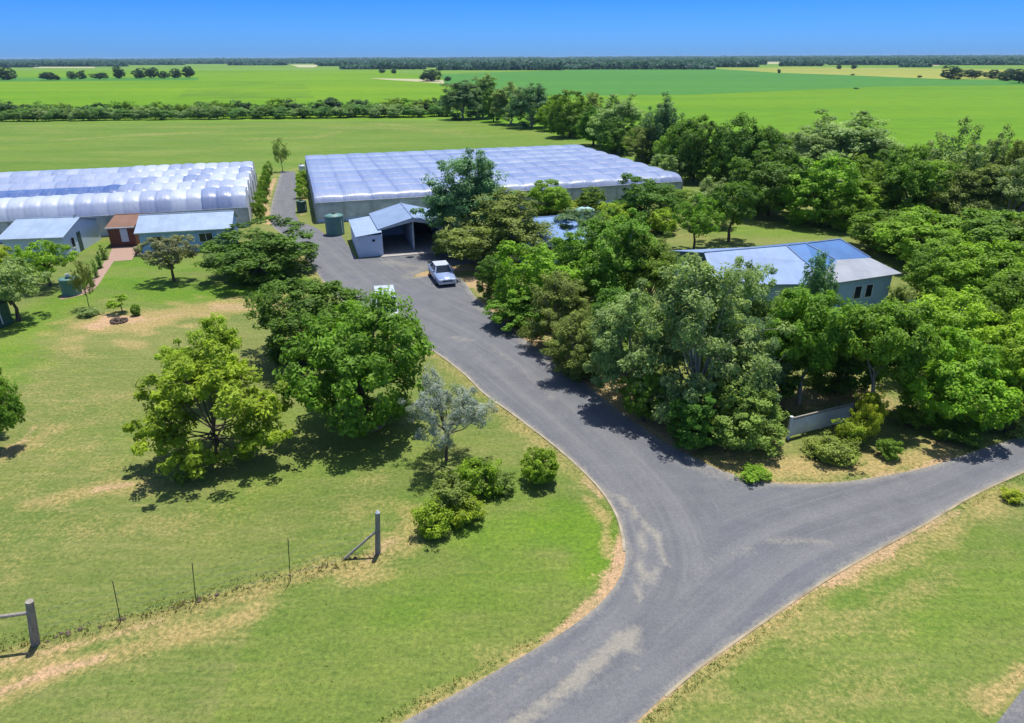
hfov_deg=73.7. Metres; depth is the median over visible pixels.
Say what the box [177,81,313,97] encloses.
field
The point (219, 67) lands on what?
ground
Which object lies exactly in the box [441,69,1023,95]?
field
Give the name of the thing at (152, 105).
hedge shrub
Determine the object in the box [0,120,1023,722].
lawn
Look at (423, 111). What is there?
hedge shrub
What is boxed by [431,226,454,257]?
broadleaf tree
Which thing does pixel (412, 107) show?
hedge shrub
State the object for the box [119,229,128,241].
door
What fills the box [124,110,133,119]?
hedge shrub
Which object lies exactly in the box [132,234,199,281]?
ornamental tree
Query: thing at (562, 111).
broadleaf tree
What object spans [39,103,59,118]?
hedge shrub
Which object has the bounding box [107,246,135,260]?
brick path
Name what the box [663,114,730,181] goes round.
broadleaf tree
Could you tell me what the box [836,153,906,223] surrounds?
broadleaf tree
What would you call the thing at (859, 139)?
broadleaf tree
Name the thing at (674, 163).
broadleaf tree
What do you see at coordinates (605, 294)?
broadleaf tree
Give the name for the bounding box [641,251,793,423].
gum tree
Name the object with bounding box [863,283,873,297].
window
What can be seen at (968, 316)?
broadleaf tree
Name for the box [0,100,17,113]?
hedge shrub
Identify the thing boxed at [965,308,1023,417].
broadleaf tree
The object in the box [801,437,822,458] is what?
bush
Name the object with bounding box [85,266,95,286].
cypress
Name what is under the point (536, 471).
bush
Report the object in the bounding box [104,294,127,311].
tree
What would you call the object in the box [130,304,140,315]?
bush
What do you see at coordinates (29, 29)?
sky
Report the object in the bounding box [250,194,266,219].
shrub
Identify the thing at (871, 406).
young tree
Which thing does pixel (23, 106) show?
hedge shrub
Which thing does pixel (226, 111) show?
hedge shrub
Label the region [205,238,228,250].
shrub
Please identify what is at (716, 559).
driveway
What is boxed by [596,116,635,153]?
broadleaf tree
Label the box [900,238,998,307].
broadleaf tree
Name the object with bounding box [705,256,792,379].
gum tree
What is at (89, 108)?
hedge shrub
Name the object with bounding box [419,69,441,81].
field tree
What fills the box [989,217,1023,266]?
broadleaf tree
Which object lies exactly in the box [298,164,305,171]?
water tank
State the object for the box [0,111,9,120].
hedge shrub
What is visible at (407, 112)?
hedge shrub
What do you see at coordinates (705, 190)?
broadleaf tree
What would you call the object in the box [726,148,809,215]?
broadleaf tree
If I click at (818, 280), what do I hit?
conifer tree
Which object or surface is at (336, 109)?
hedge shrub
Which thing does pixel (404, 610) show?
grass
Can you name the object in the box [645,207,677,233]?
bush
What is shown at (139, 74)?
field tree
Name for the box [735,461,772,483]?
weed clump
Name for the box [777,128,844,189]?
broadleaf tree
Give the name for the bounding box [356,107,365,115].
hedge shrub
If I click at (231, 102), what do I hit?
hedge shrub
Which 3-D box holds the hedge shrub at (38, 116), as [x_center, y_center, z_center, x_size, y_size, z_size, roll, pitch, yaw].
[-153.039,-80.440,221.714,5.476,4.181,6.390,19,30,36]
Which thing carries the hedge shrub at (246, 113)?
on the ground at (219, 67)
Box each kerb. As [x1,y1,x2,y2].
[322,281,625,551]
[664,471,1023,697]
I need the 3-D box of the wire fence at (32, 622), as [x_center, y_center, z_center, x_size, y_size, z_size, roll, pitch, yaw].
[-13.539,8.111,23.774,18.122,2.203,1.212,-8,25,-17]
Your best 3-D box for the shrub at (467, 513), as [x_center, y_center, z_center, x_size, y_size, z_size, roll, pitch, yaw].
[-1.957,6.305,28.675,1.910,1.430,1.759,11,26,23]
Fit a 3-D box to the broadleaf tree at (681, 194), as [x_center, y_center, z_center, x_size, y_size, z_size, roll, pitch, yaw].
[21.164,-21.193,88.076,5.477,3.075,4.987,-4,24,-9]
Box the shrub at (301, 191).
[294,184,308,198]
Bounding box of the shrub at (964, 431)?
[924,418,987,448]
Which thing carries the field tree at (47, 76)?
on the field at (77, 79)
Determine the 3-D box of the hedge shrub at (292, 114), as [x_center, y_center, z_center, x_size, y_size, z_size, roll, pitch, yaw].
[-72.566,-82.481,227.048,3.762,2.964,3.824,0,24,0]
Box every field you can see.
[0,71,450,118]
[0,78,197,81]
[33,67,94,67]
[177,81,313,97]
[293,65,316,66]
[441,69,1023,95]
[445,85,1023,154]
[715,67,1023,78]
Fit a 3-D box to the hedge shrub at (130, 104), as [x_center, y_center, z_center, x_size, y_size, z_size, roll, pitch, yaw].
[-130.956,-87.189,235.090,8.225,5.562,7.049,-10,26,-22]
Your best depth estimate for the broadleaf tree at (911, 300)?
44.89 m
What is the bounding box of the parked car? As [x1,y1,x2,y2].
[428,260,455,284]
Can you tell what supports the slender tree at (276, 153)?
on the lawn at (362, 636)
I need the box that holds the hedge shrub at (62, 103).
[45,102,69,112]
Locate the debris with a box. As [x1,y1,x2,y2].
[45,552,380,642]
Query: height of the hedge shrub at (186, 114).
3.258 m
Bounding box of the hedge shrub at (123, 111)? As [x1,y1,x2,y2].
[115,108,130,118]
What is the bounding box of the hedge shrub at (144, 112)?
[139,110,151,117]
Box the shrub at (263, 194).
[251,187,268,205]
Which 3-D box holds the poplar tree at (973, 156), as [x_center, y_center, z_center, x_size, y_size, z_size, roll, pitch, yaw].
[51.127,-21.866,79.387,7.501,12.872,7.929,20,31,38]
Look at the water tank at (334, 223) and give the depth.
75.50 m
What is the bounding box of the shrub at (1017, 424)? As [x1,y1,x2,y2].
[989,410,1023,440]
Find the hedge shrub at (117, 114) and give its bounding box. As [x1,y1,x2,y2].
[112,110,123,118]
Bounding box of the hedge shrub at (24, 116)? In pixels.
[19,111,36,119]
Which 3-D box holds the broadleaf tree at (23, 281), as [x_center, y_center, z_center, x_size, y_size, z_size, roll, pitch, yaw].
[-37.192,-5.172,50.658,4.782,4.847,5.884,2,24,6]
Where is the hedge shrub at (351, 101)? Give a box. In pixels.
[342,100,362,107]
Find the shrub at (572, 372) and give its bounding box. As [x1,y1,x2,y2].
[563,354,600,382]
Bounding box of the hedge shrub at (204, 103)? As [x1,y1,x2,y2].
[189,100,211,115]
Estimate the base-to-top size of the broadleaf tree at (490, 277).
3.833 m
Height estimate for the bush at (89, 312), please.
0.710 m
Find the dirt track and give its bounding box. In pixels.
[373,78,443,83]
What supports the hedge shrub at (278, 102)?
on the field at (344, 87)
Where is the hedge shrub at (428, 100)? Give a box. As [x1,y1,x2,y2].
[422,98,438,110]
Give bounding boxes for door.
[76,231,84,250]
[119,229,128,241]
[216,231,226,246]
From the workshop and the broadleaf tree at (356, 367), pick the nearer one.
the broadleaf tree at (356, 367)
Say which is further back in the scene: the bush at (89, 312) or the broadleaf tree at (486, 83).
the broadleaf tree at (486, 83)
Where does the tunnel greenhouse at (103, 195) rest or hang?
on the lawn at (362, 636)
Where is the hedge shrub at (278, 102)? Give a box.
[266,98,289,108]
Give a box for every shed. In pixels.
[0,214,100,260]
[104,213,142,246]
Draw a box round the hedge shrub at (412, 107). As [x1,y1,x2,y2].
[407,100,424,113]
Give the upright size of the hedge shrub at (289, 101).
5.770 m
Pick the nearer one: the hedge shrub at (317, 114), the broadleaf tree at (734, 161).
the broadleaf tree at (734, 161)
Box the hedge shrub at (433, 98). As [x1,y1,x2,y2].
[429,97,444,105]
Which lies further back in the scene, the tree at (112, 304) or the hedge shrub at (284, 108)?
the hedge shrub at (284, 108)
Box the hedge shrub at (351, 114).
[346,106,356,116]
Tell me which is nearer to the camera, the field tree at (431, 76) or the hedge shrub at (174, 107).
the hedge shrub at (174, 107)
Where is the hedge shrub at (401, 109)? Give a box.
[395,104,408,115]
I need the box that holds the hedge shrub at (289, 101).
[276,98,297,113]
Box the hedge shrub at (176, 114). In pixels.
[172,110,184,118]
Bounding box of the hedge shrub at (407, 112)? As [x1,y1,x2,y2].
[402,106,415,116]
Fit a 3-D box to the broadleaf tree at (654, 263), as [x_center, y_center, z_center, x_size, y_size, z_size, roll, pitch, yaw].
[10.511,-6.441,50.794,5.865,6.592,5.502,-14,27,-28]
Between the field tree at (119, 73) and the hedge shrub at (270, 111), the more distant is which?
the field tree at (119, 73)
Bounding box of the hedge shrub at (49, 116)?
[42,111,54,120]
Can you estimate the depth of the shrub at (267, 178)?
101.09 m
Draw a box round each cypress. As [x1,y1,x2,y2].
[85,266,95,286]
[90,260,98,277]
[95,251,102,268]
[98,245,107,259]
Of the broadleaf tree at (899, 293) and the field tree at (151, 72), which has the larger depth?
the field tree at (151, 72)
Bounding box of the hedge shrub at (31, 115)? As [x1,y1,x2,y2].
[22,108,41,120]
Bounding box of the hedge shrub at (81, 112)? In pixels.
[72,108,89,119]
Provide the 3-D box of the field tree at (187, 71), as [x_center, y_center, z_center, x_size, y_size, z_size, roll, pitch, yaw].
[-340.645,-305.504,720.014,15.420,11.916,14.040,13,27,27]
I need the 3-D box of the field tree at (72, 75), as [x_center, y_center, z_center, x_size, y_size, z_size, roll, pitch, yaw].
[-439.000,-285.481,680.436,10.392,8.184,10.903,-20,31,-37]
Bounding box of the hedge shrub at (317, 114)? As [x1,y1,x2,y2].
[310,108,323,116]
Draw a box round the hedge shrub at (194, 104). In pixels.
[187,102,203,111]
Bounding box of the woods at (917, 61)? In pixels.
[707,56,1023,66]
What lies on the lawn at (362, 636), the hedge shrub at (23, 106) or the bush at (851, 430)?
the bush at (851, 430)
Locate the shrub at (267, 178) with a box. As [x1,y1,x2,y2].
[259,168,271,185]
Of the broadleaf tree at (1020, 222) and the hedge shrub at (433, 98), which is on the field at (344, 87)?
the hedge shrub at (433, 98)
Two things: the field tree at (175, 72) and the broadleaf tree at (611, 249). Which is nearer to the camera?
the broadleaf tree at (611, 249)
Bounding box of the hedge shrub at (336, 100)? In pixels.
[325,98,343,106]
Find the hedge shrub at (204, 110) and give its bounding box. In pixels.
[197,105,212,118]
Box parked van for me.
[374,285,398,322]
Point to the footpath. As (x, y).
(1010, 715)
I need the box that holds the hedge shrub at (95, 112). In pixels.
[87,106,106,119]
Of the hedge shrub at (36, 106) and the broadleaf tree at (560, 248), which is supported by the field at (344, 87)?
the hedge shrub at (36, 106)
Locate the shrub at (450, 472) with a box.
[449,465,475,486]
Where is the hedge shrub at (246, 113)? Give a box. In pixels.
[240,107,249,117]
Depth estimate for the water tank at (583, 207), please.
76.46 m
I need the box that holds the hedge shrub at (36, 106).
[24,100,47,116]
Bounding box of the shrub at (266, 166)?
[262,160,272,177]
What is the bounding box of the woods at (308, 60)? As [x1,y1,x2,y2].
[0,54,1023,63]
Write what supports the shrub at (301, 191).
on the lawn at (362, 636)
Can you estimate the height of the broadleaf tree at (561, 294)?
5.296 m
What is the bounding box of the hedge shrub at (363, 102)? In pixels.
[355,98,371,107]
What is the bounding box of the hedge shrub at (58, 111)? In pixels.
[52,108,68,119]
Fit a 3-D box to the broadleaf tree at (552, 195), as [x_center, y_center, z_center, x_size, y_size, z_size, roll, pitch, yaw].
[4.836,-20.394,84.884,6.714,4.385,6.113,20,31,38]
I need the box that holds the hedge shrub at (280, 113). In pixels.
[270,106,286,117]
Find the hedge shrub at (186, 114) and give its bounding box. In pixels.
[179,109,190,118]
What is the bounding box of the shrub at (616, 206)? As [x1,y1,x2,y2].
[596,201,631,218]
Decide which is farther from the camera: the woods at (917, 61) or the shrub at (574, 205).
the woods at (917, 61)
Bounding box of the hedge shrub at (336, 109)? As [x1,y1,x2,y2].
[332,106,345,116]
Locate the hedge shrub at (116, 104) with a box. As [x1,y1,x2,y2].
[107,100,131,111]
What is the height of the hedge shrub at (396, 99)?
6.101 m
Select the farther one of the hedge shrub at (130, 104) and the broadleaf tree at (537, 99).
the hedge shrub at (130, 104)
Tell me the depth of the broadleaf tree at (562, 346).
40.54 m
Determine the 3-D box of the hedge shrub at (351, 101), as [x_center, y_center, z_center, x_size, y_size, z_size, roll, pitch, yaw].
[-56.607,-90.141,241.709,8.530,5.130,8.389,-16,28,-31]
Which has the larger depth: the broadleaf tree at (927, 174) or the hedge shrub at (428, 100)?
the hedge shrub at (428, 100)
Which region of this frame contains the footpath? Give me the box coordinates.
[997,689,1023,722]
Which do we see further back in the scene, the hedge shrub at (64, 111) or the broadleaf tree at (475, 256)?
the hedge shrub at (64, 111)
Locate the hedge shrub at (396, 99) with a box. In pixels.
[379,97,405,107]
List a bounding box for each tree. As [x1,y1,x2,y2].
[0,67,17,79]
[0,245,14,264]
[0,256,52,321]
[0,367,26,434]
[10,239,78,286]
[37,72,58,79]
[66,71,77,78]
[67,260,94,306]
[76,70,86,78]
[88,72,108,78]
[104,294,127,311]
[112,65,125,78]
[122,338,294,483]
[131,68,146,77]
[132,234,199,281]
[145,67,158,77]
[151,312,249,398]
[157,71,170,77]
[169,68,180,77]
[181,66,194,77]
[191,214,318,285]
[239,277,367,366]
[271,137,290,170]
[272,284,435,438]
[398,363,497,460]
[409,147,515,237]
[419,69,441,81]
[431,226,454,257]
[435,187,558,264]
[437,79,483,118]
[446,234,505,269]
[461,72,498,117]
[474,255,517,299]
[481,89,502,121]
[481,285,548,331]
[489,81,533,123]
[491,240,584,322]
[501,82,551,127]
[515,270,592,344]
[522,178,571,214]
[535,95,565,130]
[540,309,604,379]
[546,89,591,136]
[549,229,604,297]
[553,207,602,246]
[559,207,662,303]
[573,92,603,124]
[575,105,603,145]
[575,185,606,210]
[582,277,682,403]
[584,286,655,350]
[585,93,650,148]
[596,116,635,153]
[607,172,683,224]
[617,231,684,309]
[620,124,658,162]
[639,91,684,164]
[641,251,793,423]
[648,154,688,178]
[652,118,699,166]
[658,185,696,206]
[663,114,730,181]
[671,191,724,249]
[684,177,736,224]
[695,138,740,185]
[702,180,764,241]
[704,378,789,456]
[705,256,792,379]
[708,111,790,182]
[715,314,792,414]
[725,156,777,205]
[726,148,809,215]
[759,125,794,165]
[760,284,863,403]
[763,329,802,402]
[766,287,801,323]
[774,151,866,226]
[777,108,905,183]
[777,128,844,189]
[799,249,838,316]
[800,318,889,395]
[821,180,884,231]
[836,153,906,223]
[838,296,942,392]
[846,209,933,253]
[849,385,889,438]
[858,143,918,193]
[872,205,1001,261]
[873,142,971,219]
[878,281,916,305]
[890,325,1023,432]
[893,275,1004,373]
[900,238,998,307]
[906,297,922,317]
[910,115,990,223]
[915,161,1012,226]
[917,240,1023,309]
[939,65,968,78]
[939,207,1023,268]
[962,157,1023,228]
[964,69,983,77]
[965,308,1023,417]
[975,268,1023,345]
[982,69,1000,78]
[982,123,1017,178]
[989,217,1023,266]
[989,252,1023,304]
[994,139,1023,226]
[997,71,1015,80]
[1007,68,1023,82]
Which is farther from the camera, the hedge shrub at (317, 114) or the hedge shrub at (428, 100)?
the hedge shrub at (428, 100)
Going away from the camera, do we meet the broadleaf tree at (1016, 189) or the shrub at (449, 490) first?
the shrub at (449, 490)
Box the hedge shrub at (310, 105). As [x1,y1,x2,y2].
[306,100,318,106]
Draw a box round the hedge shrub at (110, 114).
[104,107,122,119]
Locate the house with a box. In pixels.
[671,238,901,312]
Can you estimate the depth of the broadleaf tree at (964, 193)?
72.05 m
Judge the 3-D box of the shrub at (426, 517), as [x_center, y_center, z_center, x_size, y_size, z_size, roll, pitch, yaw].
[-3.219,6.453,28.064,1.798,1.715,1.952,13,27,27]
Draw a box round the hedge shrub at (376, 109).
[369,104,386,116]
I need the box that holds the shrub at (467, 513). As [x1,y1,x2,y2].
[441,491,487,529]
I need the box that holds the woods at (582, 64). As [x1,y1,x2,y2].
[338,58,715,69]
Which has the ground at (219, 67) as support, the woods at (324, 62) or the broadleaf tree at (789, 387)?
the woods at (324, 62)
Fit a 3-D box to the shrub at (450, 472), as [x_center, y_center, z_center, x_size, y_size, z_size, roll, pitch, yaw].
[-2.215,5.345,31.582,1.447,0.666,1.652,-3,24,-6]
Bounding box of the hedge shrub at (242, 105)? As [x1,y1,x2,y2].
[234,101,249,109]
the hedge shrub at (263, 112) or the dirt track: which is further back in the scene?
the dirt track
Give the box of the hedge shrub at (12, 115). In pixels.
[3,109,23,120]
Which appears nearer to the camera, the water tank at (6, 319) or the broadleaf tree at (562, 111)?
the water tank at (6, 319)
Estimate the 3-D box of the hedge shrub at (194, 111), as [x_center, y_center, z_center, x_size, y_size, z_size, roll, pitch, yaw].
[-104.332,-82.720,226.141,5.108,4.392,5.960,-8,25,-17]
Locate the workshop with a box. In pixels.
[504,215,589,263]
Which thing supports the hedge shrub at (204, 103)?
on the field at (344, 87)
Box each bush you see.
[74,306,103,317]
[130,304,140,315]
[518,446,559,484]
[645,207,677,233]
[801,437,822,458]
[808,430,867,466]
[831,417,871,445]
[875,438,904,460]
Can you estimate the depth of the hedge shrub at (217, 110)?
224.92 m
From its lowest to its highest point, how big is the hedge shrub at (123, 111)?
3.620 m
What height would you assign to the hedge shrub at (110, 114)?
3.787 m
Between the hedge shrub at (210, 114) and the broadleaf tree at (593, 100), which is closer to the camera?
the broadleaf tree at (593, 100)
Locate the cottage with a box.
[134,210,238,255]
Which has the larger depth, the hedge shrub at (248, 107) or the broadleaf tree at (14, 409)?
the hedge shrub at (248, 107)
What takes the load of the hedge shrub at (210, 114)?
on the ground at (219, 67)
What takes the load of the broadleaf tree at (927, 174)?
on the lawn at (362, 636)
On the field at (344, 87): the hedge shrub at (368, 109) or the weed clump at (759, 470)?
the hedge shrub at (368, 109)
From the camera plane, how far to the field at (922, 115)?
257.54 m
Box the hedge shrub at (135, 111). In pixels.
[129,105,145,118]
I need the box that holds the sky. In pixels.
[0,0,1023,58]
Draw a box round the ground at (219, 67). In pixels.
[0,63,1023,121]
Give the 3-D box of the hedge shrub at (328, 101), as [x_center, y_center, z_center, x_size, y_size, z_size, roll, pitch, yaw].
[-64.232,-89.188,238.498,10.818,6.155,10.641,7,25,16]
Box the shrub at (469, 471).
[453,455,503,498]
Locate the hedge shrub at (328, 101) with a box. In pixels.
[311,97,340,109]
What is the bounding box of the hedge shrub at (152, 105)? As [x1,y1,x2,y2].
[143,103,158,111]
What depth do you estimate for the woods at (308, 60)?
3522.48 m
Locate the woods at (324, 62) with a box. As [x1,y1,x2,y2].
[227,60,369,65]
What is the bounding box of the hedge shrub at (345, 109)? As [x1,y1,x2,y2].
[337,105,351,116]
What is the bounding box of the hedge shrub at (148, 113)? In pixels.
[144,107,161,118]
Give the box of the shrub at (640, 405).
[617,368,667,421]
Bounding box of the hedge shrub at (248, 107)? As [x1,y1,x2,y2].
[244,102,257,110]
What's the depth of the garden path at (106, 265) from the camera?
62.22 m
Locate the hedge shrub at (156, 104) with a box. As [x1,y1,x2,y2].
[152,101,170,110]
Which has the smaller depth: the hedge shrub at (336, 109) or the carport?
the carport
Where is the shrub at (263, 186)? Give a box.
[256,178,270,195]
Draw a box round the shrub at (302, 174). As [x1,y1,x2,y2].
[295,169,306,182]
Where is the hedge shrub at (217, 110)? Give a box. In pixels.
[209,106,224,118]
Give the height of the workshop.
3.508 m
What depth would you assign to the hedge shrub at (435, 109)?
232.02 m
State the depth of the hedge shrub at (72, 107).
231.00 m
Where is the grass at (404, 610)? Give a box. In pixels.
[0,342,1023,722]
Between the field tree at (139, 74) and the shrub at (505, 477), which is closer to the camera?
the shrub at (505, 477)
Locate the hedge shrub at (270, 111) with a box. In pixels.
[266,105,276,117]
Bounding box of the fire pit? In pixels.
[109,317,127,323]
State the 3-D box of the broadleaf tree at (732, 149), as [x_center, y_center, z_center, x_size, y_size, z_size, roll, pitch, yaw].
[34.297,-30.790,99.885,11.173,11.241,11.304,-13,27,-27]
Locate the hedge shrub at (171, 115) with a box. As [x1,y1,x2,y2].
[168,110,178,118]
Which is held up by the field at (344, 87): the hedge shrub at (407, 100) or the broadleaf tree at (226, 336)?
the hedge shrub at (407, 100)
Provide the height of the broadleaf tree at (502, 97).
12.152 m
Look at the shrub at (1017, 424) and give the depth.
35.05 m
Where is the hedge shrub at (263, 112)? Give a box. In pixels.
[255,106,270,117]
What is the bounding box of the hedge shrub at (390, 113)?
[386,103,402,116]
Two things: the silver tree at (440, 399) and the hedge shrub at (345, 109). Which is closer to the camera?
the silver tree at (440, 399)
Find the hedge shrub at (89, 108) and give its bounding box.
[84,106,97,119]
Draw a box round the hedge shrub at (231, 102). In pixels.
[224,99,241,108]
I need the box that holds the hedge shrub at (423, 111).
[416,108,428,115]
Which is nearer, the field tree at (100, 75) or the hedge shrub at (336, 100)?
the hedge shrub at (336, 100)
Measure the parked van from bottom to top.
1.947 m
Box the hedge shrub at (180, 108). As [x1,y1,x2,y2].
[174,103,188,113]
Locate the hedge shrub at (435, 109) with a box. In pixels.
[429,103,443,115]
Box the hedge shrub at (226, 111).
[214,105,229,117]
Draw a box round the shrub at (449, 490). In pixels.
[428,470,475,511]
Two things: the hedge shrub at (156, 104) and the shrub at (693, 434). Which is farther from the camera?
the hedge shrub at (156, 104)
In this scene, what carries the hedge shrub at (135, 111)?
on the ground at (219, 67)
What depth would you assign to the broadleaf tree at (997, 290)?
40.61 m
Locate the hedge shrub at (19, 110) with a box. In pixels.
[11,107,25,119]
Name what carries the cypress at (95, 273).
on the garden path at (106, 265)
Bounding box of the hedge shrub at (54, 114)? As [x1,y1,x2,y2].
[44,107,56,119]
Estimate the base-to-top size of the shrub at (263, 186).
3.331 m
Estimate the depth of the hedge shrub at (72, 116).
221.19 m
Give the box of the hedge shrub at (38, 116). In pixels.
[30,107,50,120]
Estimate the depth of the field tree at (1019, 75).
487.82 m
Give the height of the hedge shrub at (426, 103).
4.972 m
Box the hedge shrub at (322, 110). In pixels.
[316,104,330,115]
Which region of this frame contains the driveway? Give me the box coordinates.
[270,171,1023,722]
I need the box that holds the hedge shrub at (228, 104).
[222,102,238,116]
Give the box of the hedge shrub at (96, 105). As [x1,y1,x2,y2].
[88,102,108,113]
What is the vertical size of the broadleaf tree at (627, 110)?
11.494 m
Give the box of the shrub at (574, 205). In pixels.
[547,200,582,212]
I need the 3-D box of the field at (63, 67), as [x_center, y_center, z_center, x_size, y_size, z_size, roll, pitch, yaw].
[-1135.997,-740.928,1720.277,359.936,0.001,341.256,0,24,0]
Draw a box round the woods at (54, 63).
[0,60,185,67]
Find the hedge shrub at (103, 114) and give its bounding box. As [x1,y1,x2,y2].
[96,107,112,119]
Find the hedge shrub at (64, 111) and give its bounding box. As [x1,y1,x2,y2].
[56,107,75,119]
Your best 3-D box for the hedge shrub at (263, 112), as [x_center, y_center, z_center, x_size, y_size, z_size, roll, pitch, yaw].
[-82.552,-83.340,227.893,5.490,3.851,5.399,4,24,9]
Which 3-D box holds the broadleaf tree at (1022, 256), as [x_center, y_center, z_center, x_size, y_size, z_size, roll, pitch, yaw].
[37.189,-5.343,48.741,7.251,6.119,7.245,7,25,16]
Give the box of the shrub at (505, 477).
[486,469,516,496]
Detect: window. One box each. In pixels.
[70,236,75,248]
[150,236,162,244]
[198,232,212,241]
[852,285,862,299]
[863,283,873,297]
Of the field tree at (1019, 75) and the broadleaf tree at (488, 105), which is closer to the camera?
the broadleaf tree at (488, 105)
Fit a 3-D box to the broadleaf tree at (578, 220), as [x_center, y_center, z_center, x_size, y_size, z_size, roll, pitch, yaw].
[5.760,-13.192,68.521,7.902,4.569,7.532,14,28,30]
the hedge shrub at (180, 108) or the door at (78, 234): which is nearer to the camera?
the door at (78, 234)
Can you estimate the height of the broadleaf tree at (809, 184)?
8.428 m
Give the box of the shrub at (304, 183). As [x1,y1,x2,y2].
[295,175,308,188]
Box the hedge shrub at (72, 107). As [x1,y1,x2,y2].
[64,104,79,111]
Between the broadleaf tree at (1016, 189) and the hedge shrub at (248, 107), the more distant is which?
the hedge shrub at (248, 107)
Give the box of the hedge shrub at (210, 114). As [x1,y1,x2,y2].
[206,110,217,118]
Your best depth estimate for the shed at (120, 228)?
71.67 m
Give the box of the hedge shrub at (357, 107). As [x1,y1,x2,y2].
[348,104,364,115]
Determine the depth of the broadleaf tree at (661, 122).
123.18 m
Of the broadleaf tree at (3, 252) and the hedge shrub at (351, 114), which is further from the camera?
the hedge shrub at (351, 114)
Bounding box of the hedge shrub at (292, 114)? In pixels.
[288,109,298,117]
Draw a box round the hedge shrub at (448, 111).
[439,107,454,115]
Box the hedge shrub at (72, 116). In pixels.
[67,111,78,120]
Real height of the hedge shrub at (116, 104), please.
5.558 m
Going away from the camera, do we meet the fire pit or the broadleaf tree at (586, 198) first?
the fire pit
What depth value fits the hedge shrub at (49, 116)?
220.49 m
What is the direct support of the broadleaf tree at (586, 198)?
on the lawn at (362, 636)
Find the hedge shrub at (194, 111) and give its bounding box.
[188,105,203,118]
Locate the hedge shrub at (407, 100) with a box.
[402,97,418,108]
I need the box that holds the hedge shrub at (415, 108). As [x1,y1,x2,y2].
[411,104,425,115]
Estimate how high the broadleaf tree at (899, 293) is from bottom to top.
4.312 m
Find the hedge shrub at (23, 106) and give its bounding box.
[15,104,30,113]
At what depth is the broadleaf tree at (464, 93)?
215.06 m
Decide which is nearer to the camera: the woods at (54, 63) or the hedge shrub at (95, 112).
the hedge shrub at (95, 112)
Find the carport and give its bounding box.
[348,202,449,257]
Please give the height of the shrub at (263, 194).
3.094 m
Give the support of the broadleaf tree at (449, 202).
on the lawn at (362, 636)
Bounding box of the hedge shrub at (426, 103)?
[414,99,429,111]
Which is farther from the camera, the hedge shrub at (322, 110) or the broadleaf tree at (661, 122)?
the hedge shrub at (322, 110)
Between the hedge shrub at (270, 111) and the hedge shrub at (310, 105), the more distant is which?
the hedge shrub at (310, 105)
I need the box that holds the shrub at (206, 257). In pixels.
[202,252,223,262]
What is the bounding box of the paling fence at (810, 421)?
[786,402,854,439]
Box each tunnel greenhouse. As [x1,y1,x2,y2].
[0,161,257,242]
[305,145,682,222]
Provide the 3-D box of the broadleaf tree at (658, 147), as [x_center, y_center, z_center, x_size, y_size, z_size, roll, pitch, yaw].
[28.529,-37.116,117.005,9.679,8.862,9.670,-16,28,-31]
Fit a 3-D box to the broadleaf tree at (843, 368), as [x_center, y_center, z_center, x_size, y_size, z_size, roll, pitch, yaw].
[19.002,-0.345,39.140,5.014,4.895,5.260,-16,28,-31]
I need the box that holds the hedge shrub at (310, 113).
[302,107,314,117]
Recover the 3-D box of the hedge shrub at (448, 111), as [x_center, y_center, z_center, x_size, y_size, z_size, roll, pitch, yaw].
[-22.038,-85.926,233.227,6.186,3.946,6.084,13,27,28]
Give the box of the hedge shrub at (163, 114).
[150,106,168,118]
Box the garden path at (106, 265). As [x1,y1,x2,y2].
[59,261,113,298]
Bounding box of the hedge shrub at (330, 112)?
[325,108,335,117]
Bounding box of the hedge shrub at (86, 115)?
[83,112,92,118]
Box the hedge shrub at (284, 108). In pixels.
[276,105,293,117]
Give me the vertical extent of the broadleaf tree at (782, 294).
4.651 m
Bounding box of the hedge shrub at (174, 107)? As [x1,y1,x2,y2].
[168,103,181,112]
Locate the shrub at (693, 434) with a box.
[664,390,718,449]
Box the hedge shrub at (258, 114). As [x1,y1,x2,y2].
[249,106,265,117]
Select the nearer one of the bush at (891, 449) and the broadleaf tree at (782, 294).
the bush at (891, 449)
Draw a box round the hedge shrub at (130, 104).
[117,100,142,113]
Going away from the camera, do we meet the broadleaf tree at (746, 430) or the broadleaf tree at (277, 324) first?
the broadleaf tree at (746, 430)
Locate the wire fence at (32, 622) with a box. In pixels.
[0,510,380,646]
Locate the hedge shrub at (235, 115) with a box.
[228,107,245,117]
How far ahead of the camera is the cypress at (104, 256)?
67.03 m
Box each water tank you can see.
[0,299,13,327]
[58,276,81,296]
[296,199,306,212]
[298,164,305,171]
[324,212,344,235]
[575,206,594,218]
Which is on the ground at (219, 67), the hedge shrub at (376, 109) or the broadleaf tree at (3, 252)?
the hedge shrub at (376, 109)
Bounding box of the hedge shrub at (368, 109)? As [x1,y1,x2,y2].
[362,104,376,116]
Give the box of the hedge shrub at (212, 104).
[209,100,228,110]
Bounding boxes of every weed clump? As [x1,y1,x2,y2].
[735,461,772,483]
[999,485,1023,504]
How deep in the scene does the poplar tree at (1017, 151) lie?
77.17 m
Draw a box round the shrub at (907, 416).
[889,403,926,429]
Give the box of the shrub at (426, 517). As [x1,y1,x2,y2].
[410,495,454,538]
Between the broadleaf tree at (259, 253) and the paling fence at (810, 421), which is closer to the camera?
the paling fence at (810, 421)
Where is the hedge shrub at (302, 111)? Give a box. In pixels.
[294,106,310,115]
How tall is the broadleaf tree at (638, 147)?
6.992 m
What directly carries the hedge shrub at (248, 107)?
on the field at (344, 87)

